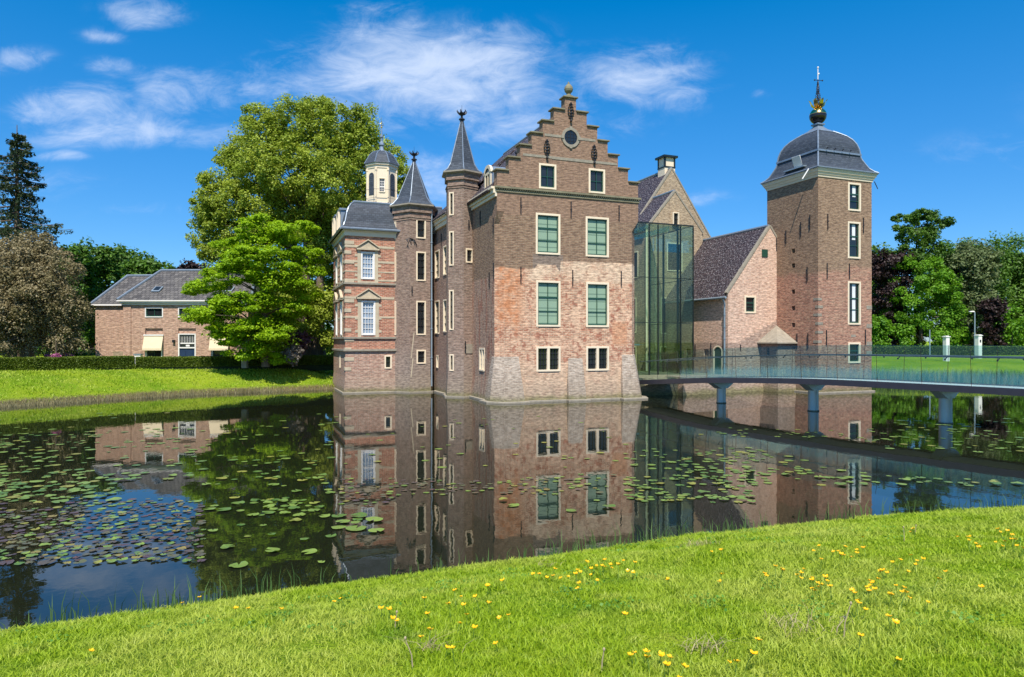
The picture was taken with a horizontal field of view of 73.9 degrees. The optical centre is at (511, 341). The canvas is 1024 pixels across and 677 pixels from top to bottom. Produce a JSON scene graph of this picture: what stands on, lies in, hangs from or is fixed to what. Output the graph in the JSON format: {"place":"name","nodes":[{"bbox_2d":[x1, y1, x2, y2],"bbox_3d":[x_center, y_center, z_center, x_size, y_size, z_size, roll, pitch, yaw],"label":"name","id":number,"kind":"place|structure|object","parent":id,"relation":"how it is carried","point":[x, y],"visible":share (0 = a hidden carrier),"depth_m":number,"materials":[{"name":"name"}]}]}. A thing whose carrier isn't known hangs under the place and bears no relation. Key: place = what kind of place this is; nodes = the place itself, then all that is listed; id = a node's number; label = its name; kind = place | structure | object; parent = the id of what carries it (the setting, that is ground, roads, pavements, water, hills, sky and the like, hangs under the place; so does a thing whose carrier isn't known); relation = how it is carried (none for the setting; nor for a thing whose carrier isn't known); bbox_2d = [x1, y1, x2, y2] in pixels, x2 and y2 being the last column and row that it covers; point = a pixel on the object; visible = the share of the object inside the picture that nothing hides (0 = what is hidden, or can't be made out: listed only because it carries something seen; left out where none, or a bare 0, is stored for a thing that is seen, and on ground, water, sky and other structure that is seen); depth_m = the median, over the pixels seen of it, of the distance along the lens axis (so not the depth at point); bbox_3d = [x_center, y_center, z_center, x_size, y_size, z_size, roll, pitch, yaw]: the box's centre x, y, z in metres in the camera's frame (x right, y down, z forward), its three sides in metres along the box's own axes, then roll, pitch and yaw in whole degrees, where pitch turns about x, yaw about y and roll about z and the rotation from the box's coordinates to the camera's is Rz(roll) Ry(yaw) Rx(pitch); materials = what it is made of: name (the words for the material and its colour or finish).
{"place":"outdoors","nodes":[
{"label":"outdoors","id":0,"kind":"place"},
{"bbox_2d":[0,384,1023,629],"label":"water","id":1,"kind":"structure","parent":0,"point":[422,530],"depth_m":15.44,"materials":[{"name":"liquid"}]},
{"bbox_2d":[37,559,55,564],"bbox_3d":[-6.281,2.974,9.190,0.201,0.011,0.240,0,0,2],"label":"lily pad","id":2,"kind":"object","parent":1,"relation":"on","point":[43,562],"visible":1,"depth_m":9.19,"materials":[{"name":"grey plant"}]},
{"bbox_2d":[0,384,334,407],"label":"sedge","id":3,"kind":"object","parent":1,"relation":"on","point":[94,399],"visible":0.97,"depth_m":36.20,"materials":[{"name":"plant"}]},
{"bbox_2d":[229,561,247,567],"bbox_3d":[-3.642,2.976,9.081,0.230,0.016,0.253,0,0,26],"label":"lily pad","id":4,"kind":"object","parent":1,"relation":"on","point":[241,564],"visible":1,"depth_m":9.09,"materials":[{"name":"green plant"}]},
{"bbox_2d":[0,474,616,560],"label":"distant lily pads","id":5,"kind":"object","parent":1,"relation":"on","point":[77,508],"visible":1,"depth_m":11.80,"materials":[{"name":"green plant"}]},
{"bbox_2d":[302,548,316,553],"bbox_3d":[-2.879,2.976,9.657,0.220,0.016,0.223,0,0,-25],"label":"lily pad","id":6,"kind":"object","parent":1,"relation":"on","point":[312,550],"visible":1,"depth_m":9.66,"materials":[{"name":"green plant"}]},
{"bbox_2d":[345,525,366,530],"bbox_3d":[-2.488,2.979,10.891,0.360,0.018,0.330,-1,-1,45],"label":"lily pad","id":7,"kind":"object","parent":1,"relation":"on","point":[354,528],"visible":1,"depth_m":10.86,"materials":[{"name":"green plant"}]},
{"bbox_2d":[351,512,366,516],"bbox_3d":[-2.624,2.968,11.640,0.289,0.016,0.340,-1,-1,-21],"label":"lily pad","id":8,"kind":"object","parent":1,"relation":"on","point":[361,514],"visible":1,"depth_m":11.68,"materials":[{"name":"green plant"}]},
{"bbox_2d":[366,517,382,520],"bbox_3d":[-2.305,2.963,11.370,0.324,0.018,0.270,1,1,45],"label":"lily pad","id":9,"kind":"object","parent":1,"relation":"on","point":[374,518],"visible":1,"depth_m":11.36,"materials":[{"name":"green plant"}]},
{"bbox_2d":[0,413,1023,560],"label":"distant lily pads","id":10,"kind":"object","parent":1,"relation":"on","point":[539,490],"visible":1,"depth_m":15.29,"materials":[{"name":"green plant"}]},
{"bbox_2d":[328,67,878,403],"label":"castle","id":11,"kind":"structure","parent":1,"relation":"in","point":[507,277],"depth_m":39.46,"materials":[{"name":"brick"}]},
{"bbox_2d":[332,218,335,235],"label":"window","id":12,"kind":"structure","parent":11,"relation":"in","point":[334,219],"depth_m":42.87,"materials":[{"name":"beige paint"}]},
{"bbox_2d":[336,212,339,230],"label":"window","id":13,"kind":"structure","parent":11,"relation":"in","point":[338,213],"depth_m":40.84,"materials":[{"name":"beige paint"}]},
{"bbox_2d":[340,254,341,281],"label":"window","id":14,"kind":"structure","parent":11,"relation":"in","point":[341,254],"depth_m":41.02,"materials":[{"name":"white paint"}]},
{"bbox_2d":[340,302,341,334],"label":"window","id":15,"kind":"structure","parent":11,"relation":"in","point":[340,302],"depth_m":41.02,"materials":[{"name":"white paint"}]},
{"bbox_2d":[361,252,374,279],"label":"window","id":16,"kind":"structure","parent":11,"relation":"in","point":[367,258],"depth_m":39.63,"materials":[{"name":"white paint"}]},
{"bbox_2d":[361,301,374,334],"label":"window","id":17,"kind":"structure","parent":11,"relation":"in","point":[367,307],"depth_m":39.65,"materials":[{"name":"white paint"}]},
{"bbox_2d":[379,178,384,191],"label":"window","id":18,"kind":"structure","parent":11,"relation":"in","point":[381,180],"depth_m":42.15,"materials":[{"name":"beige paint"}]},
{"bbox_2d":[384,355,391,368],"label":"window","id":19,"kind":"structure","parent":11,"relation":"in","point":[387,358],"depth_m":40.01,"materials":[{"name":"beige paint"}]},
{"bbox_2d":[394,252,395,280],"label":"window","id":20,"kind":"structure","parent":11,"relation":"in","point":[394,252],"depth_m":40.09,"materials":[{"name":"beige paint"}]},
{"bbox_2d":[394,301,395,334],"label":"window","id":21,"kind":"structure","parent":11,"relation":"in","point":[394,301],"depth_m":40.08,"materials":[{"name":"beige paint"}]},
{"bbox_2d":[416,220,425,238],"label":"window","id":22,"kind":"structure","parent":11,"relation":"in","point":[420,224],"depth_m":39.87,"materials":[{"name":"beige paint"}]},
{"bbox_2d":[416,251,425,280],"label":"window","id":23,"kind":"structure","parent":11,"relation":"in","point":[420,256],"depth_m":39.87,"materials":[{"name":"beige paint"}]},
{"bbox_2d":[416,301,425,334],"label":"window","id":24,"kind":"structure","parent":11,"relation":"in","point":[420,305],"depth_m":39.87,"materials":[{"name":"black glass"}]},
{"bbox_2d":[416,350,425,363],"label":"window","id":25,"kind":"structure","parent":11,"relation":"in","point":[420,354],"depth_m":39.87,"materials":[{"name":"beige paint"}]},
{"bbox_2d":[435,250,438,278],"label":"window","id":26,"kind":"structure","parent":11,"relation":"in","point":[436,252],"depth_m":40.56,"materials":[{"name":"beige paint"}]},
{"bbox_2d":[435,300,438,333],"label":"window","id":27,"kind":"structure","parent":11,"relation":"in","point":[436,302],"depth_m":40.56,"materials":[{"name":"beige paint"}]},
{"bbox_2d":[443,245,445,275],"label":"window","id":28,"kind":"structure","parent":11,"relation":"in","point":[444,247],"depth_m":38.90,"materials":[{"name":"beige paint"}]},
{"bbox_2d":[443,299,445,331],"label":"window","id":29,"kind":"structure","parent":11,"relation":"in","point":[444,301],"depth_m":38.90,"materials":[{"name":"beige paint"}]},
{"bbox_2d":[449,192,453,215],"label":"window","id":30,"kind":"structure","parent":11,"relation":"in","point":[451,194],"depth_m":36.56,"materials":[{"name":"beige paint"}]},
{"bbox_2d":[449,231,453,265],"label":"window","id":31,"kind":"structure","parent":11,"relation":"in","point":[451,233],"depth_m":36.56,"materials":[{"name":"beige paint"}]},
{"bbox_2d":[449,290,453,329],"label":"window","id":32,"kind":"structure","parent":11,"relation":"in","point":[451,292],"depth_m":36.56,"materials":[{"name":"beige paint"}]},
{"bbox_2d":[449,354,453,370],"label":"window","id":33,"kind":"structure","parent":11,"relation":"in","point":[451,356],"depth_m":36.54,"materials":[{"name":"beige paint"}]},
{"bbox_2d":[466,248,471,262],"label":"window","id":34,"kind":"structure","parent":11,"relation":"in","point":[468,251],"depth_m":36.57,"materials":[{"name":"beige paint"}]},
{"bbox_2d":[479,348,484,370],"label":"window","id":35,"kind":"structure","parent":11,"relation":"in","point":[481,350],"depth_m":35.07,"materials":[{"name":"beige paint"}]},
{"bbox_2d":[539,163,555,189],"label":"window","id":36,"kind":"structure","parent":11,"relation":"in","point":[547,172],"depth_m":34.00,"materials":[{"name":"beige paint"}]},
{"bbox_2d":[536,213,559,254],"bbox_3d":[1.785,-5.345,33.971,1.340,2.050,0.177,0,0,-21],"label":"window","id":37,"kind":"structure","parent":11,"relation":"in","point":[547,225],"depth_m":34.02,"materials":[{"name":"green glass"}]},
{"bbox_2d":[536,280,560,326],"bbox_3d":[1.799,-1.870,33.977,1.330,2.300,0.177,0,0,-21],"label":"window","id":38,"kind":"structure","parent":11,"relation":"in","point":[548,293],"depth_m":34.02,"materials":[{"name":"green glass"}]},
{"bbox_2d":[536,346,560,371],"bbox_3d":[1.804,0.885,33.979,1.320,1.250,0.177,0,0,-21],"label":"window","id":39,"kind":"structure","parent":11,"relation":"in","point":[548,358],"depth_m":33.97,"materials":[{"name":"beige paint"}]},
{"bbox_2d":[561,126,580,148],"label":"round window","id":40,"kind":"structure","parent":11,"relation":"in","point":[570,137],"depth_m":34.35,"materials":[{"name":"grey stone"}]},
{"bbox_2d":[589,168,604,193],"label":"window","id":41,"kind":"structure","parent":11,"relation":"in","point":[596,176],"depth_m":34.98,"materials":[{"name":"beige paint"}]},
{"bbox_2d":[586,216,608,257],"bbox_3d":[4.362,-5.345,34.961,1.340,2.050,0.177,0,0,-21],"label":"window","id":42,"kind":"structure","parent":11,"relation":"in","point":[597,228],"depth_m":35.00,"materials":[{"name":"green glass"}]},
{"bbox_2d":[586,282,608,326],"bbox_3d":[4.376,-1.870,34.966,1.330,2.300,0.177,0,0,-21],"label":"window","id":43,"kind":"structure","parent":11,"relation":"in","point":[597,293],"depth_m":35.00,"materials":[{"name":"green glass"}]},
{"bbox_2d":[586,346,608,370],"bbox_3d":[4.380,0.885,34.967,1.320,1.250,0.177,0,0,-21],"label":"window","id":44,"kind":"structure","parent":11,"relation":"in","point":[597,357],"depth_m":34.96,"materials":[{"name":"beige paint"}]},
{"bbox_2d":[634,298,635,332],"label":"window","id":45,"kind":"structure","parent":11,"relation":"in","point":[634,298],"depth_m":47.65,"materials":[{"name":"beige paint"}]},
{"bbox_2d":[634,251,637,277],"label":"window","id":46,"kind":"structure","parent":11,"relation":"in","point":[636,252],"depth_m":47.72,"materials":[{"name":"beige paint"}]},
{"bbox_2d":[660,346,666,361],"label":"window","id":47,"kind":"structure","parent":11,"relation":"in","point":[660,346],"depth_m":46.84,"materials":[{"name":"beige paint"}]},
{"bbox_2d":[661,297,666,333],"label":"window","id":48,"kind":"structure","parent":11,"relation":"in","point":[661,297],"depth_m":46.92,"materials":[{"name":"beige paint"}]},
{"bbox_2d":[634,221,693,374],"bbox_3d":[7.336,-2.790,42.937,6.332,9.620,4.915,0,0,-21],"label":"glass annex","id":49,"kind":"object","parent":11,"relation":"attached to","point":[648,277],"visible":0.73,"depth_m":41.86,"materials":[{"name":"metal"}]},
{"bbox_2d":[667,242,682,271],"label":"window","id":50,"kind":"structure","parent":11,"relation":"in","point":[671,247],"depth_m":47.18,"materials":[{"name":"blue glass"}]},
{"bbox_2d":[672,212,678,225],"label":"window","id":51,"kind":"structure","parent":11,"relation":"in","point":[675,215],"depth_m":47.04,"materials":[{"name":"beige paint"}]},
{"bbox_2d":[713,345,722,374],"bbox_3d":[12.620,1.174,41.676,0.070,1.852,0.940,0,0,-21],"label":"arched doorway","id":52,"kind":"structure","parent":11,"relation":"in","point":[717,364],"depth_m":41.73,"materials":[{"name":"beige paint"}]},
{"bbox_2d":[744,296,755,312],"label":"window","id":53,"kind":"structure","parent":11,"relation":"in","point":[749,301],"depth_m":41.50,"materials":[{"name":"beige paint"}]},
{"bbox_2d":[848,182,860,211],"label":"window","id":54,"kind":"structure","parent":11,"relation":"in","point":[854,189],"depth_m":40.16,"materials":[{"name":"beige paint"}]},
{"bbox_2d":[848,221,860,258],"bbox_3d":[20.116,-5.945,40.086,0.990,2.170,0.177,0,0,-21],"label":"window","id":55,"kind":"structure","parent":11,"relation":"in","point":[854,228],"depth_m":40.17,"materials":[{"name":"beige paint"}]},
{"bbox_2d":[848,281,860,324],"bbox_3d":[20.125,-2.245,40.090,1.010,2.550,0.177,0,0,-21],"label":"window","id":56,"kind":"structure","parent":11,"relation":"in","point":[854,287],"depth_m":40.16,"materials":[{"name":"beige paint"}]},
{"bbox_2d":[848,342,860,362],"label":"window","id":57,"kind":"structure","parent":11,"relation":"in","point":[853,347],"depth_m":40.14,"materials":[{"name":"beige paint"}]},
{"bbox_2d":[637,345,1023,423],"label":"footbridge","id":58,"kind":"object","parent":1,"relation":"in","point":[946,393],"visible":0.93,"depth_m":27.08,"materials":[{"name":"grey metal"}]},
{"bbox_2d":[872,366,1023,384],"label":"reeds","id":59,"kind":"object","parent":1,"relation":"on","point":[989,378],"visible":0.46,"depth_m":48.02,"materials":[{"name":"green plant"}]},
{"bbox_2d":[0,341,1023,676],"bbox_3d":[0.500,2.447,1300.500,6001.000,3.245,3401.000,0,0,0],"label":"ground","id":60,"kind":"structure","parent":0,"point":[928,363],"depth_m":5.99,"materials":[{"name":"green plant"}]},
{"bbox_2d":[0,130,94,356],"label":"spruce tree","id":61,"kind":"object","parent":60,"relation":"on","point":[16,155],"visible":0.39,"depth_m":45.85,"materials":[{"name":"green plant"}]},
{"bbox_2d":[0,229,98,356],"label":"weeping tree","id":62,"kind":"object","parent":60,"relation":"on","point":[27,314],"visible":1,"depth_m":39.56,"materials":[{"name":"brown plant"}]},
{"bbox_2d":[34,284,74,355],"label":"woodland tree","id":63,"kind":"object","parent":60,"relation":"on","point":[42,354],"visible":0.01,"depth_m":69.16,"materials":[{"name":"green plant"}]},
{"bbox_2d":[0,355,134,370],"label":"clipped hedge","id":64,"kind":"object","parent":60,"relation":"on","point":[67,362],"visible":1,"depth_m":39.00,"materials":[{"name":"green plant"}]},
{"bbox_2d":[49,243,98,352],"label":"woodland tree","id":65,"kind":"object","parent":60,"relation":"on","point":[83,254],"visible":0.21,"depth_m":68.04,"materials":[{"name":"green plant"}]},
{"bbox_2d":[63,235,123,354],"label":"woodland tree","id":66,"kind":"object","parent":60,"relation":"on","point":[103,265],"visible":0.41,"depth_m":71.31,"materials":[{"name":"green plant"}]},
{"bbox_2d":[94,242,138,310],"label":"woodland tree","id":67,"kind":"object","parent":60,"relation":"on","point":[128,254],"visible":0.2,"depth_m":74.63,"materials":[{"name":"green plant"}]},
{"bbox_2d":[118,251,161,278],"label":"woodland tree","id":68,"kind":"object","parent":60,"relation":"on","point":[136,264],"visible":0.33,"depth_m":67.93,"materials":[{"name":"green plant"}]},
{"bbox_2d":[0,366,333,402],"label":"lawn grass","id":69,"kind":"structure","parent":60,"relation":"on","point":[62,372],"depth_m":38.71,"materials":[{"name":"green plant"}]},
{"bbox_2d":[156,260,177,268],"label":"woodland tree","id":70,"kind":"object","parent":60,"relation":"on","point":[164,265],"visible":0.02,"depth_m":72.75,"materials":[{"name":"green plant"}]},
{"bbox_2d":[91,267,282,357],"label":"manor house","id":71,"kind":"structure","parent":60,"relation":"on","point":[138,313],"depth_m":46.38,"materials":[{"name":"brick"}]},
{"bbox_2d":[145,307,162,316],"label":"window","id":72,"kind":"structure","parent":71,"relation":"in","point":[149,311],"depth_m":46.40,"materials":[{"name":"white paint"}]},
{"bbox_2d":[145,341,162,356],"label":"window","id":73,"kind":"structure","parent":71,"relation":"in","point":[148,353],"depth_m":46.38,"materials":[{"name":"glass"}]},
{"bbox_2d":[178,307,192,316],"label":"window","id":74,"kind":"structure","parent":71,"relation":"in","point":[180,309],"depth_m":46.36,"materials":[{"name":"white paint"}]},
{"bbox_2d":[212,346,228,355],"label":"window","id":75,"kind":"structure","parent":71,"relation":"in","point":[214,352],"depth_m":46.38,"materials":[{"name":"glass"}]},
{"bbox_2d":[176,258,208,268],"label":"copper beech","id":76,"kind":"object","parent":60,"relation":"on","point":[191,264],"visible":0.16,"depth_m":74.98,"materials":[{"name":"purple plant"}]},
{"bbox_2d":[135,355,333,370],"bbox_3d":[-17.665,1.444,44.379,12.106,1.111,1.078,0,0,-28],"label":"clipped hedge","id":77,"kind":"object","parent":60,"relation":"on","point":[316,362],"visible":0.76,"depth_m":43.40,"materials":[{"name":"green plant"}]},
{"bbox_2d":[241,358,247,367],"bbox_3d":[-16.875,1.350,43.000,0.340,0.700,0.340,0,0,0],"label":"stone post","id":78,"kind":"object","parent":60,"relation":"on","point":[244,364],"visible":0.6,"depth_m":42.83,"materials":[{"name":"grey stone"}]},
{"bbox_2d":[177,212,327,366],"bbox_3d":[-15.971,-3.159,42.178,8.087,9.525,7.181,0,0,-33],"label":"maple tree","id":79,"kind":"object","parent":60,"relation":"on","point":[264,332],"visible":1,"depth_m":41.51,"materials":[{"name":"green plant"}]},
{"bbox_2d":[282,343,303,366],"bbox_3d":[-13.659,0.600,42.467,1.196,2.001,1.315,0,0,41],"label":"grey bush","id":80,"kind":"object","parent":60,"relation":"on","point":[291,352],"visible":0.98,"depth_m":42.22,"materials":[{"name":"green plant"}]},
{"bbox_2d":[185,93,409,354],"bbox_3d":[-15.153,-8.299,51.253,13.489,19.829,14.130,0,0,37],"label":"plane tree","id":81,"kind":"object","parent":60,"relation":"on","point":[267,163],"visible":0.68,"depth_m":48.68,"materials":[{"name":"green plant"}]},
{"bbox_2d":[283,329,312,365],"bbox_3d":[-13.870,0.396,43.941,1.973,2.411,1.894,0,0,-31],"label":"lilac bush","id":82,"kind":"object","parent":60,"relation":"on","point":[304,336],"visible":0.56,"depth_m":43.71,"materials":[{"name":"purple plant"}]},
{"bbox_2d":[324,273,333,351],"bbox_3d":[-14.161,-3.040,58.130,5.399,9.283,3.658,0,0,-22],"label":"ash tree","id":83,"kind":"object","parent":60,"relation":"on","point":[328,326],"visible":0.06,"depth_m":57.44,"materials":[{"name":"green plant"}]},
{"bbox_2d":[0,493,1023,628],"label":"waterside blades","id":84,"kind":"object","parent":60,"relation":"on","point":[214,597],"visible":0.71,"depth_m":8.86,"materials":[{"name":"green plant"}]},
{"bbox_2d":[9,524,1023,646],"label":"clover","id":85,"kind":"object","parent":60,"relation":"on","point":[708,601],"visible":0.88,"depth_m":5.83,"materials":[{"name":"yellow plant"}]},
{"bbox_2d":[386,537,853,655],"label":"dead grass","id":86,"kind":"structure","parent":60,"relation":"on","point":[686,648],"depth_m":4.59,"materials":[{"name":"beige plant"}]},
{"bbox_2d":[872,314,894,345],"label":"understorey bush","id":87,"kind":"object","parent":60,"relation":"on","point":[882,326],"visible":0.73,"depth_m":72.37,"materials":[{"name":"green plant"}]},
{"bbox_2d":[872,242,895,321],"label":"woodland tree","id":88,"kind":"object","parent":60,"relation":"on","point":[875,249],"visible":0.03,"depth_m":84.69,"materials":[{"name":"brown plant"}]},
{"bbox_2d":[872,248,918,345],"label":"copper beech","id":89,"kind":"object","parent":60,"relation":"on","point":[882,269],"visible":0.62,"depth_m":78.77,"materials":[{"name":"purple plant"}]},
{"bbox_2d":[890,208,956,344],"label":"locust tree","id":90,"kind":"object","parent":60,"relation":"on","point":[925,235],"visible":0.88,"depth_m":79.26,"materials":[{"name":"green plant"}]},
{"bbox_2d":[877,255,971,345],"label":"lime tree","id":91,"kind":"object","parent":60,"relation":"on","point":[925,281],"visible":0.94,"depth_m":76.62,"materials":[{"name":"green plant"}]},
{"bbox_2d":[921,268,970,345],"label":"woodland tree","id":92,"kind":"object","parent":60,"relation":"on","point":[935,317],"visible":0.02,"depth_m":88.99,"materials":[{"name":"green plant"}]},
{"bbox_2d":[942,336,950,360],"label":"gate pillar","id":93,"kind":"structure","parent":60,"relation":"on","point":[946,341],"depth_m":54.87,"materials":[{"name":"white paint"}]},
{"bbox_2d":[872,346,1023,354],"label":"clipped hedge","id":94,"kind":"object","parent":60,"relation":"on","point":[965,350],"visible":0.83,"depth_m":70.00,"materials":[{"name":"green plant"}]},
{"bbox_2d":[939,333,959,345],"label":"understorey bush","id":95,"kind":"object","parent":60,"relation":"on","point":[954,340],"visible":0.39,"depth_m":74.30,"materials":[{"name":"green plant"}]},
{"bbox_2d":[945,322,973,345],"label":"understorey bush","id":96,"kind":"object","parent":60,"relation":"on","point":[965,331],"visible":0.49,"depth_m":76.22,"materials":[{"name":"green plant"}]},
{"bbox_2d":[934,237,1006,345],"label":"chestnut tree","id":97,"kind":"object","parent":60,"relation":"on","point":[980,266],"visible":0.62,"depth_m":78.20,"materials":[{"name":"green plant"}]},
{"bbox_2d":[974,335,982,355],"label":"gate pillar","id":98,"kind":"structure","parent":60,"relation":"on","point":[978,345],"depth_m":61.84,"materials":[{"name":"white paint"}]},
{"bbox_2d":[950,235,1016,330],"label":"woodland tree","id":99,"kind":"object","parent":60,"relation":"on","point":[1003,270],"visible":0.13,"depth_m":85.27,"materials":[{"name":"green plant"}]},
{"bbox_2d":[975,295,1010,345],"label":"copper beech","id":100,"kind":"object","parent":60,"relation":"on","point":[990,311],"visible":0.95,"depth_m":73.27,"materials":[{"name":"purple plant"}]},
{"bbox_2d":[974,228,1023,332],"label":"woodland tree","id":101,"kind":"object","parent":60,"relation":"on","point":[1018,258],"visible":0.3,"depth_m":87.94,"materials":[{"name":"green plant"}]},
{"bbox_2d":[983,299,1023,345],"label":"understorey bush","id":102,"kind":"object","parent":60,"relation":"on","point":[1013,326],"visible":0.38,"depth_m":73.40,"materials":[{"name":"green plant"}]},
{"bbox_2d":[1000,272,1023,319],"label":"woodland tree","id":103,"kind":"object","parent":60,"relation":"on","point":[1017,315],"visible":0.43,"depth_m":87.06,"materials":[{"name":"green plant"}]},
{"bbox_2d":[1012,319,1023,345],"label":"understorey bush","id":104,"kind":"object","parent":60,"relation":"on","point":[1016,338],"visible":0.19,"depth_m":77.12,"materials":[{"name":"green plant"}]},
{"bbox_2d":[0,0,1023,340],"label":"sky","id":105,"kind":"structure","parent":0,"point":[120,103],"materials":[{"name":"blue"}]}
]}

